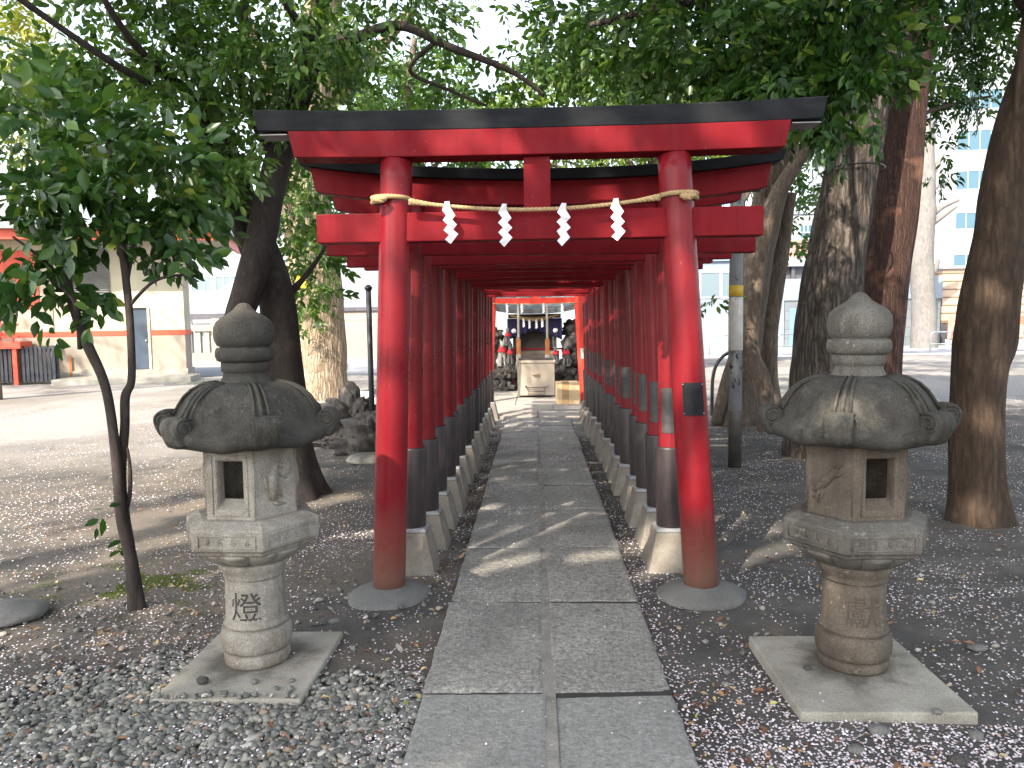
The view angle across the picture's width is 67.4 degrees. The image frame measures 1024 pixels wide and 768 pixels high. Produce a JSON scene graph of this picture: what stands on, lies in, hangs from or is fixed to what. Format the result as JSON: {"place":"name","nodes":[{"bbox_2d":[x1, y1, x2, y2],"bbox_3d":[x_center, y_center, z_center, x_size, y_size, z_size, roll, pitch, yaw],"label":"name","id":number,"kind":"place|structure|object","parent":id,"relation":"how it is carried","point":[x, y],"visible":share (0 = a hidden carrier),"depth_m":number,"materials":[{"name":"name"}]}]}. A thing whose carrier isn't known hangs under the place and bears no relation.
{"place":"outdoors","nodes":[
{"label":"outdoors","id":0,"kind":"place"},
{"bbox_2d":[193,362,376,375],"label":"side road","id":1,"kind":"structure","parent":0,"point":[357,367],"depth_m":27.99,"materials":[{"name":"asphalt"}]},
{"bbox_2d":[0,0,1010,213],"label":"sky","id":2,"kind":"structure","parent":0,"point":[492,33],"materials":[{"name":"white"}]},
{"bbox_2d":[0,354,1023,767],"bbox_3d":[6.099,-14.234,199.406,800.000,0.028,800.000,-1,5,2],"label":"ground","id":3,"kind":"structure","parent":0,"point":[46,436],"depth_m":4.81,"materials":[{"name":"soil"}]},
{"bbox_2d":[0,597,50,628],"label":"flat stone","id":4,"kind":"object","parent":3,"relation":"on","point":[16,611],"visible":0.98,"depth_m":4.10,"materials":[{"name":"stone"}]},
{"bbox_2d":[0,345,59,384],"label":"slat fence","id":5,"kind":"object","parent":3,"relation":"on","point":[55,374],"visible":0.84,"depth_m":22.16,"materials":[{"name":"grey metal"}]},
{"bbox_2d":[0,0,94,399],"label":"background tree","id":6,"kind":"object","parent":3,"relation":"on","point":[26,35],"visible":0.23,"depth_m":16.48,"materials":[{"name":"green plant"}]},
{"bbox_2d":[0,197,239,384],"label":"shrine hall","id":7,"kind":"structure","parent":3,"relation":"on","point":[162,327],"depth_m":23.23,"materials":[{"name":"grey paint"}]},
{"bbox_2d":[133,308,149,368],"bbox_3d":[-11.359,-1.378,23.426,0.490,1.860,0.100,-2,5,-11],"label":"door","id":8,"kind":"structure","parent":7,"relation":"in","point":[140,314],"depth_m":23.44,"materials":[{"name":"grey metal"}]},
{"bbox_2d":[51,373,199,385],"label":"step","id":9,"kind":"structure","parent":3,"relation":"on","point":[161,378],"depth_m":22.15,"materials":[{"name":"stone"}]},
{"bbox_2d":[0,43,251,610],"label":"sapling","id":10,"kind":"object","parent":3,"relation":"on","point":[63,188],"visible":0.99,"depth_m":4.10,"materials":[{"name":"green plant"}]},
{"bbox_2d":[0,380,363,649],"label":"moss","id":11,"kind":"object","parent":3,"relation":"on","point":[118,589],"visible":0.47,"depth_m":4.67,"materials":[{"name":"plant"}]},
{"bbox_2d":[191,324,212,365],"bbox_3d":[-12.743,-1.547,31.377,1.211,1.750,0.320,-1,5,2],"label":"stone fence","id":12,"kind":"object","parent":3,"relation":"on","point":[200,357],"visible":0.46,"depth_m":31.27,"materials":[{"name":"stone"}]},
{"bbox_2d":[211,319,220,365],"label":"stone pillar","id":13,"kind":"structure","parent":3,"relation":"on","point":[214,347],"depth_m":30.96,"materials":[{"name":"stone"}]},
{"bbox_2d":[190,280,259,352],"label":"canopy roof","id":14,"kind":"structure","parent":3,"relation":"on","point":[212,306],"depth_m":34.14,"materials":[{"name":"metal"}]},
{"bbox_2d":[189,227,284,323],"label":"office building","id":15,"kind":"structure","parent":3,"relation":"on","point":[215,282],"depth_m":52.23,"materials":[{"name":"white concrete"}]},
{"bbox_2d":[190,275,211,291],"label":"window","id":16,"kind":"structure","parent":15,"relation":"in","point":[206,286],"depth_m":52.27,"materials":[{"name":"blue glass"}]},
{"bbox_2d":[214,275,234,291],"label":"window","id":17,"kind":"structure","parent":15,"relation":"in","point":[220,281],"depth_m":52.21,"materials":[{"name":"blue glass"}]},
{"bbox_2d":[153,303,342,706],"bbox_3d":[-1.185,0.482,3.479,0.829,1.690,0.775,-1,5,2],"label":"stone lantern","id":18,"kind":"object","parent":3,"relation":"on","point":[247,425],"visible":1,"depth_m":3.34,"materials":[{"name":"stone"}]},
{"bbox_2d":[0,0,564,501],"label":"evergreen tree","id":19,"kind":"object","parent":3,"relation":"on","point":[310,52],"visible":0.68,"depth_m":6.38,"materials":[{"name":"green plant"}]},
{"bbox_2d":[313,437,336,449],"bbox_3d":[-2.387,0.767,10.063,0.817,0.556,0.689,-1,5,2],"label":"lava rock","id":20,"kind":"object","parent":3,"relation":"on","point":[325,444],"visible":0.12,"depth_m":9.83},
{"bbox_2d":[283,256,377,306],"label":"white hall","id":21,"kind":"structure","parent":3,"relation":"on","point":[366,278],"depth_m":45.98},
{"bbox_2d":[320,380,375,440],"bbox_3d":[-2.018,0.418,10.041,1.042,0.946,0.719,-1,5,2],"label":"lava rock","id":22,"kind":"object","parent":3,"relation":"on","point":[349,401],"visible":0.4,"depth_m":9.88,"materials":[{"name":"stone"}]},
{"bbox_2d":[222,0,480,400],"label":"broad tree","id":23,"kind":"object","parent":3,"relation":"on","point":[324,350],"visible":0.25,"depth_m":16.09,"materials":[{"name":"beige plant"}]},
{"bbox_2d":[329,410,375,455],"bbox_3d":[-1.634,0.781,9.425,1.110,0.998,0.857,-1,5,2],"label":"lava rock","id":24,"kind":"object","parent":3,"relation":"on","point":[358,433],"visible":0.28,"depth_m":9.17,"materials":[{"name":"stone"}]},
{"bbox_2d":[346,452,374,464],"bbox_3d":[-1.601,0.855,8.817,0.589,0.151,0.526,-1,5,2],"label":"stepping stone","id":25,"kind":"object","parent":3,"relation":"on","point":[364,458],"visible":0.51,"depth_m":8.61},
{"bbox_2d":[344,306,377,358],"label":"boundary wall","id":26,"kind":"structure","parent":3,"relation":"on","point":[356,327],"depth_m":36.15,"materials":[{"name":"grey paint"}]},
{"bbox_2d":[364,285,374,411],"bbox_3d":[-1.779,-0.187,9.674,0.100,2.110,0.100,-1,5,2],"label":"iron post","id":27,"kind":"object","parent":3,"relation":"on","point":[368,288],"visible":0.88,"depth_m":9.62,"materials":[{"name":"metal"}]},
{"bbox_2d":[275,0,522,167],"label":"background tree","id":28,"kind":"object","parent":3,"relation":"on","point":[406,86],"visible":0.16,"depth_m":19.41,"materials":[{"name":"green plant"}]},
{"bbox_2d":[494,378,515,391],"bbox_3d":[-0.165,0.065,16.933,0.554,0.529,0.502,-1,5,2],"label":"rockery stone","id":29,"kind":"object","parent":3,"relation":"on","point":[506,385],"visible":0.59,"depth_m":16.76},
{"bbox_2d":[494,366,505,379],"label":"rockery stone","id":30,"kind":"object","parent":29,"relation":"on","point":[498,372],"visible":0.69,"depth_m":16.86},
{"bbox_2d":[496,339,506,365],"bbox_3d":[-0.225,-0.698,16.937,0.277,0.606,0.467,-1,5,-7],"label":"fox statue","id":31,"kind":"object","parent":30,"relation":"on","point":[501,358],"visible":0.97,"depth_m":16.79,"materials":[{"name":"stone"}]},
{"bbox_2d":[502,363,516,379],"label":"rockery stone","id":32,"kind":"object","parent":29,"relation":"on","point":[510,371],"visible":0.89,"depth_m":16.73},
{"bbox_2d":[494,388,517,396],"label":"shrine platform","id":33,"kind":"structure","parent":3,"relation":"on","point":[514,392],"depth_m":16.30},
{"bbox_2d":[506,348,563,384],"bbox_3d":[0.527,-0.314,16.920,1.378,0.954,0.044,-1,5,2],"label":"red railing","id":34,"kind":"object","parent":33,"relation":"on","point":[513,349],"visible":0.5,"depth_m":16.87,"materials":[{"name":"paint"}]},
{"bbox_2d":[496,296,574,387],"bbox_3d":[0.533,-1.021,17.968,1.900,2.420,1.799,-1,5,2],"label":"shrine","id":35,"kind":"object","parent":33,"relation":"on","point":[532,337],"visible":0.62,"depth_m":17.42,"materials":[{"name":"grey wood"}]},
{"bbox_2d":[510,314,558,321],"bbox_3d":[0.506,-1.492,17.309,1.119,0.179,0.111,-1,5,2],"label":"shimenawa","id":36,"kind":"object","parent":35,"relation":"attached to","point":[533,319],"visible":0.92,"depth_m":17.27,"materials":[{"name":"fabric"}]},
{"bbox_2d":[0,398,1023,767],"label":"fallen petals","id":37,"kind":"object","parent":3,"relation":"on","point":[910,750],"visible":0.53,"depth_m":3.23,"materials":[{"name":"plant"}]},
{"bbox_2d":[0,440,1023,767],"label":"fallen leaves","id":38,"kind":"object","parent":3,"relation":"on","point":[748,758],"visible":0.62,"depth_m":3.46,"materials":[{"name":"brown plant"}]},
{"bbox_2d":[495,309,574,352],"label":"white building","id":39,"kind":"structure","parent":3,"relation":"on","point":[501,320],"depth_m":39.88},
{"bbox_2d":[333,193,741,549],"bbox_3d":[0.194,-0.143,5.335,2.940,2.626,0.344,-1,4,1],"label":"torii","id":40,"kind":"object","parent":3,"relation":"on","point":[436,517],"visible":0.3,"depth_m":5.27,"materials":[{"name":"wood"}]},
{"bbox_2d":[489,296,585,419],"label":"torii","id":41,"kind":"object","parent":3,"relation":"on","point":[493,403],"visible":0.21,"depth_m":12.45,"materials":[{"name":"wood"}]},
{"bbox_2d":[456,275,619,483],"bbox_3d":[0.266,-0.313,7.490,2.940,2.626,0.344,0,5,2],"label":"torii","id":42,"kind":"object","parent":3,"relation":"on","point":[460,334],"visible":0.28,"depth_m":7.45,"materials":[{"name":"wood"}]},
{"bbox_2d":[483,291,592,431],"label":"torii","id":43,"kind":"object","parent":3,"relation":"on","point":[489,419],"visible":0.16,"depth_m":11.02,"materials":[{"name":"wood"}]},
{"bbox_2d":[473,286,603,454],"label":"torii","id":44,"kind":"object","parent":3,"relation":"on","point":[478,435],"visible":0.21,"depth_m":9.16,"materials":[{"name":"wood"}]},
{"bbox_2d":[487,294,589,425],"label":"torii","id":45,"kind":"object","parent":3,"relation":"on","point":[585,410],"visible":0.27,"depth_m":11.72,"materials":[{"name":"wood"}]},
{"bbox_2d":[481,289,596,438],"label":"torii","id":46,"kind":"object","parent":3,"relation":"on","point":[592,421],"visible":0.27,"depth_m":10.39,"materials":[{"name":"wood"}]},
{"bbox_2d":[252,96,827,610],"bbox_3d":[0.155,-0.150,4.284,3.060,2.762,0.511,-1,5,2],"label":"torii","id":47,"kind":"object","parent":3,"relation":"on","point":[398,144],"visible":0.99,"depth_m":4.16,"materials":[{"name":"red paint"}]},
{"bbox_2d":[370,189,698,211],"bbox_3d":[0.118,-0.991,4.197,1.801,0.126,0.269,-1,5,2],"label":"shimenawa","id":48,"kind":"object","parent":47,"relation":"attached to","point":[378,199],"visible":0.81,"depth_m":4.10,"materials":[{"name":"fabric"}]},
{"bbox_2d":[442,201,457,243],"bbox_3d":[-0.331,-0.861,4.098,0.084,0.226,0.020,-2,5,-10],"label":"paper streamer","id":49,"kind":"object","parent":48,"relation":"hanging from","point":[449,222],"visible":1,"depth_m":4.10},
{"bbox_2d":[498,204,511,246],"bbox_3d":[-0.036,-0.845,4.092,0.075,0.225,0.020,-2,5,-8],"label":"paper streamer","id":50,"kind":"object","parent":48,"relation":"hanging from","point":[505,229],"visible":1,"depth_m":4.09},
{"bbox_2d":[557,203,570,245],"bbox_3d":[0.273,-0.847,4.080,0.075,0.226,0.021,-2,5,-8],"label":"paper streamer","id":51,"kind":"object","parent":48,"relation":"hanging from","point":[562,212],"visible":1,"depth_m":4.08,"materials":[{"name":"paper"}]},
{"bbox_2d":[610,198,624,240],"bbox_3d":[0.560,-0.871,4.068,0.074,0.225,0.024,-2,2,9],"label":"paper streamer","id":52,"kind":"object","parent":48,"relation":"hanging from","point":[619,221],"visible":1,"depth_m":4.07,"materials":[{"name":"paper"}]},
{"bbox_2d":[464,280,615,472],"bbox_3d":[0.288,-0.378,8.030,2.940,2.626,0.344,-1,5,2],"label":"torii","id":53,"kind":"object","parent":3,"relation":"on","point":[473,457],"visible":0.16,"depth_m":8.01,"materials":[{"name":"wood"}]},
{"bbox_2d":[478,287,601,445],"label":"torii","id":54,"kind":"object","parent":3,"relation":"on","point":[595,432],"visible":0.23,"depth_m":9.76,"materials":[{"name":"wood"}]},
{"bbox_2d":[470,280,610,463],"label":"torii","id":55,"kind":"object","parent":3,"relation":"on","point":[604,443],"visible":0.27,"depth_m":8.55,"materials":[{"name":"wood"}]},
{"bbox_2d":[297,148,786,575],"bbox_3d":[0.177,-0.113,4.803,2.940,2.626,0.344,0,5,1],"label":"torii","id":56,"kind":"object","parent":3,"relation":"on","point":[575,186],"visible":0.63,"depth_m":4.70,"materials":[{"name":"red paint"}]},
{"bbox_2d":[454,270,630,496],"bbox_3d":[0.226,-0.278,6.950,2.940,2.626,0.344,-1,4,3],"label":"torii","id":57,"kind":"object","parent":3,"relation":"on","point":[624,408],"visible":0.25,"depth_m":6.87,"materials":[{"name":"wood"}]},
{"bbox_2d":[364,205,721,528],"bbox_3d":[0.207,-0.202,5.883,2.940,2.626,0.344,-1,4,1],"label":"torii","id":58,"kind":"object","parent":3,"relation":"on","point":[637,499],"visible":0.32,"depth_m":5.84,"materials":[{"name":"wood"}]},
{"bbox_2d":[558,375,574,380],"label":"rockery stone","id":59,"kind":"object","parent":3,"relation":"on","point":[567,377],"visible":0.18,"depth_m":16.82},
{"bbox_2d":[555,361,565,379],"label":"rockery stone","id":60,"kind":"object","parent":59,"relation":"on","point":[559,370],"visible":0.51,"depth_m":16.71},
{"bbox_2d":[562,365,576,380],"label":"rockery stone","id":61,"kind":"object","parent":59,"relation":"on","point":[570,371],"visible":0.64,"depth_m":16.85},
{"bbox_2d":[561,343,571,365],"bbox_3d":[1.210,-0.650,16.934,0.233,0.508,0.392,0,5,16],"label":"fox statue","id":62,"kind":"object","parent":61,"relation":"on","point":[567,360],"visible":1,"depth_m":16.82,"materials":[{"name":"stone"}]},
{"bbox_2d":[443,264,702,512],"bbox_3d":[0.250,-0.244,6.390,2.940,2.626,0.344,0,5,1],"label":"torii","id":63,"kind":"object","parent":3,"relation":"on","point":[454,484],"visible":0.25,"depth_m":6.35,"materials":[{"name":"wood"}]},
{"bbox_2d":[478,8,727,167],"bbox_3d":[2.415,-5.426,21.646,7.443,10.649,3.940,-1,5,2],"label":"background tree","id":64,"kind":"object","parent":3,"relation":"on","point":[545,100],"visible":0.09,"depth_m":21.19,"materials":[{"name":"green plant"}]},
{"bbox_2d":[710,351,728,415],"bbox_3d":[3.387,0.011,12.443,0.341,1.123,0.056,-1,5,2],"label":"bent pipe","id":65,"kind":"object","parent":3,"relation":"on","point":[720,358],"visible":0.88,"depth_m":12.42,"materials":[{"name":"metal"}]},
{"bbox_2d":[489,0,965,459],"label":"furrowed tree","id":66,"kind":"object","parent":3,"relation":"on","point":[762,56],"visible":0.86,"depth_m":5.95,"materials":[{"name":"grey plant"}]},
{"bbox_2d":[728,100,743,467],"bbox_3d":[2.330,-1.401,7.976,0.148,4.670,0.148,-1,5,2],"label":"utility post","id":67,"kind":"object","parent":3,"relation":"on","point":[735,330],"visible":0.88,"depth_m":8.01,"materials":[{"name":"paint"}]},
{"bbox_2d":[699,259,783,347],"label":"pale blue building","id":68,"kind":"structure","parent":3,"relation":"on","point":[713,277],"depth_m":42.44,"materials":[{"name":"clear glass"}]},
{"bbox_2d":[700,271,720,297],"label":"window","id":69,"kind":"structure","parent":68,"relation":"in","point":[710,281],"depth_m":42.36,"materials":[{"name":"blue glass"}]},
{"bbox_2d":[721,271,728,297],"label":"window","id":70,"kind":"structure","parent":68,"relation":"in","point":[724,274],"depth_m":42.34,"materials":[{"name":"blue glass"}]},
{"bbox_2d":[659,22,824,355],"bbox_3d":[7.107,-5.995,24.483,6.580,11.197,3.827,-2,5,-10],"label":"background tree","id":71,"kind":"object","parent":3,"relation":"on","point":[746,195],"visible":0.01,"depth_m":24.07,"materials":[{"name":"green plant"}]},
{"bbox_2d":[701,0,845,432],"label":"twisted tree","id":72,"kind":"object","parent":3,"relation":"on","point":[765,264],"visible":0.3,"depth_m":11.18,"materials":[{"name":"brown plant"}]},
{"bbox_2d":[789,232,809,257],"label":"pink building","id":73,"kind":"structure","parent":3,"relation":"on","point":[793,249],"depth_m":60.66,"materials":[{"name":"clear glass"}]},
{"bbox_2d":[791,212,813,239],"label":"distant block","id":74,"kind":"structure","parent":3,"relation":"on","point":[806,223],"depth_m":78.09,"materials":[{"name":"white concrete"}]},
{"bbox_2d":[811,149,825,209],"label":"white apartment","id":75,"kind":"structure","parent":3,"relation":"on","point":[818,178],"depth_m":78.28,"materials":[{"name":"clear glass"}]},
{"bbox_2d":[847,743,865,754],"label":"loose stone","id":76,"kind":"object","parent":3,"relation":"on","point":[855,748],"visible":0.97,"depth_m":2.73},
{"bbox_2d":[749,292,977,724],"bbox_3d":[1.482,0.456,3.285,0.829,1.690,0.824,-1,5,2],"label":"stone lantern","id":77,"kind":"object","parent":3,"relation":"on","point":[857,421],"visible":0.99,"depth_m":3.16,"materials":[{"name":"grey stone"}]},
{"bbox_2d":[784,276,942,345],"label":"block wall shed","id":78,"kind":"structure","parent":3,"relation":"on","point":[791,290],"depth_m":42.24,"materials":[{"name":"paint"}]},
{"bbox_2d":[789,308,796,344],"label":"door","id":79,"kind":"structure","parent":78,"relation":"in","point":[792,311],"depth_m":42.37,"materials":[{"name":"blue glass"}]},
{"bbox_2d":[704,351,1023,357],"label":"kerb","id":80,"kind":"structure","parent":3,"relation":"on","point":[903,354],"depth_m":31.71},
{"bbox_2d":[868,723,889,735],"bbox_3d":[1.369,1.296,2.864,0.080,0.053,0.057,-1,5,2],"label":"loose stone","id":81,"kind":"object","parent":3,"relation":"on","point":[878,729],"visible":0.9,"depth_m":2.85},
{"bbox_2d":[839,0,1023,528],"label":"bent tree","id":82,"kind":"object","parent":3,"relation":"on","point":[985,337],"visible":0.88,"depth_m":5.58,"materials":[{"name":"brown plant"}]},
{"bbox_2d":[910,121,959,347],"bbox_3d":[21.048,-7.352,38.412,2.504,11.317,1.288,-1,5,2],"label":"pollarded tree","id":83,"kind":"object","parent":3,"relation":"on","point":[924,268],"visible":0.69,"depth_m":38.12,"materials":[{"name":"plant"}]},
{"bbox_2d":[864,0,1020,373],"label":"reddish tree","id":84,"kind":"object","parent":3,"relation":"on","point":[892,239],"visible":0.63,"depth_m":9.33,"materials":[{"name":"brown plant"}]},
{"bbox_2d":[948,753,969,766],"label":"loose stone","id":85,"kind":"object","parent":3,"relation":"on","point":[961,759],"visible":1,"depth_m":2.66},
{"bbox_2d":[927,12,1020,265],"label":"office tower","id":86,"kind":"structure","parent":3,"relation":"on","point":[954,230],"depth_m":63.53,"materials":[{"name":"white concrete"}]},
{"bbox_2d":[953,254,967,265],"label":"window","id":87,"kind":"structure","parent":86,"relation":"in","point":[958,259],"depth_m":64.05,"materials":[{"name":"blue glass"}]},
{"bbox_2d":[954,212,975,229],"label":"window","id":88,"kind":"structure","parent":86,"relation":"in","point":[963,220],"depth_m":63.75,"materials":[{"name":"blue glass"}]},
{"bbox_2d":[955,170,982,189],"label":"window","id":89,"kind":"structure","parent":86,"relation":"in","point":[972,178],"depth_m":63.45,"materials":[{"name":"blue glass"}]},
{"bbox_2d":[956,129,991,151],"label":"window","id":90,"kind":"structure","parent":86,"relation":"in","point":[980,142],"depth_m":63.15,"materials":[{"name":"blue glass"}]},
{"bbox_2d":[960,87,1003,110],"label":"window","id":91,"kind":"structure","parent":86,"relation":"in","point":[990,104],"depth_m":62.78,"materials":[{"name":"blue glass"}]},
{"bbox_2d":[968,729,983,741],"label":"loose stone","id":92,"kind":"object","parent":3,"relation":"on","point":[978,735],"visible":0.98,"depth_m":2.81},
{"bbox_2d":[967,644,987,651],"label":"loose stone","id":93,"kind":"object","parent":3,"relation":"on","point":[978,647],"visible":1,"depth_m":3.56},
{"bbox_2d":[935,265,1023,344],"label":"corrugated shed","id":94,"kind":"structure","parent":3,"relation":"on","point":[952,278],"depth_m":42.22,"materials":[{"name":"metal"}]},
{"bbox_2d":[945,316,1023,344],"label":"poster fence","id":95,"kind":"object","parent":3,"relation":"on","point":[951,321],"visible":0.2,"depth_m":41.84,"materials":[{"name":"grey wood"}]},
{"bbox_2d":[0,516,1023,767],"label":"gravel","id":96,"kind":"structure","parent":0,"point":[300,722],"depth_m":3.02,"materials":[{"name":"gravel"}]},
{"bbox_2d":[494,395,581,418],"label":"shrine pavement","id":97,"kind":"structure","parent":0,"point":[534,406],"depth_m":13.79,"materials":[{"name":"stone"}]},
{"bbox_2d":[516,358,555,395],"bbox_3d":[0.494,-0.056,15.733,0.800,0.923,0.946,-1,5,2],"label":"offering box","id":98,"kind":"object","parent":97,"relation":"on","point":[535,376],"visible":0.93,"depth_m":15.68,"materials":[{"name":"beige wood"}]},
{"bbox_2d":[493,296,583,400],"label":"torii","id":99,"kind":"object","parent":97,"relation":"on","point":[578,318],"visible":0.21,"depth_m":14.73,"materials":[{"name":"paint"}]},
{"bbox_2d":[555,381,579,404],"bbox_3d":[1.038,0.159,14.405,0.420,0.418,0.384,-1,5,-1],"label":"cardboard box","id":100,"kind":"object","parent":97,"relation":"on","point":[567,392],"visible":1,"depth_m":14.22,"materials":[{"name":"cardboard"}]},
{"bbox_2d":[402,418,698,767],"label":"path","id":101,"kind":"structure","parent":0,"point":[490,653],"depth_m":3.65,"materials":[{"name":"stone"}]},
{"bbox_2d":[537,418,559,767],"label":"path joint","id":102,"kind":"object","parent":101,"relation":"on","point":[552,751],"visible":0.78,"depth_m":3.58,"materials":[{"name":"concrete"}]},
{"bbox_2d":[347,344,1023,361],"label":"road","id":103,"kind":"structure","parent":0,"point":[788,350],"depth_m":36.42,"materials":[{"name":"asphalt"}]},
{"bbox_2d":[786,258,805,278],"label":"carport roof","id":104,"kind":"structure","parent":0,"point":[795,268],"depth_m":45.35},
{"bbox_3d":[0.494,-1.007,16.715,2.110,2.370,0.070,-1,5,2],"label":"bell rail","id":105,"kind":"object","parent":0,"visible":0},
{"bbox_2d":[515,297,521,369],"bbox_3d":[0.139,-1.206,16.710,0.171,1.837,0.174,-1,5,2],"label":"bell rope","id":106,"kind":"object","parent":105,"relation":"hanging from","point":[518,345],"visible":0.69,"depth_m":16.70,"materials":[{"name":"orange fabric"}]},
{"bbox_2d":[545,296,549,357],"bbox_3d":[0.763,-1.211,16.691,0.171,1.843,0.174,-1,5,2],"label":"bell rope","id":107,"kind":"object","parent":105,"relation":"hanging from","point":[547,347],"visible":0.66,"depth_m":16.67,"materials":[{"name":"orange fabric"}]},
{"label":"rockery stone","id":108,"kind":"object","parent":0,"visible":0},
{"bbox_2d":[559,352,577,367],"bbox_3d":[1.387,-0.408,17.306,0.720,0.825,0.712,-1,5,2],"label":"rockery stone","id":109,"kind":"object","parent":108,"relation":"on","point":[574,363],"visible":0.27,"depth_m":17.02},
{"bbox_2d":[560,333,576,356],"bbox_3d":[1.437,-0.808,17.427,0.697,0.730,0.702,-1,5,2],"label":"rockery stone","id":110,"kind":"object","parent":109,"relation":"on","point":[571,341],"visible":0.36,"depth_m":17.23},
{"bbox_2d":[562,319,575,336],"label":"rockery stone","id":111,"kind":"object","parent":110,"relation":"on","point":[568,327],"visible":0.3,"depth_m":17.59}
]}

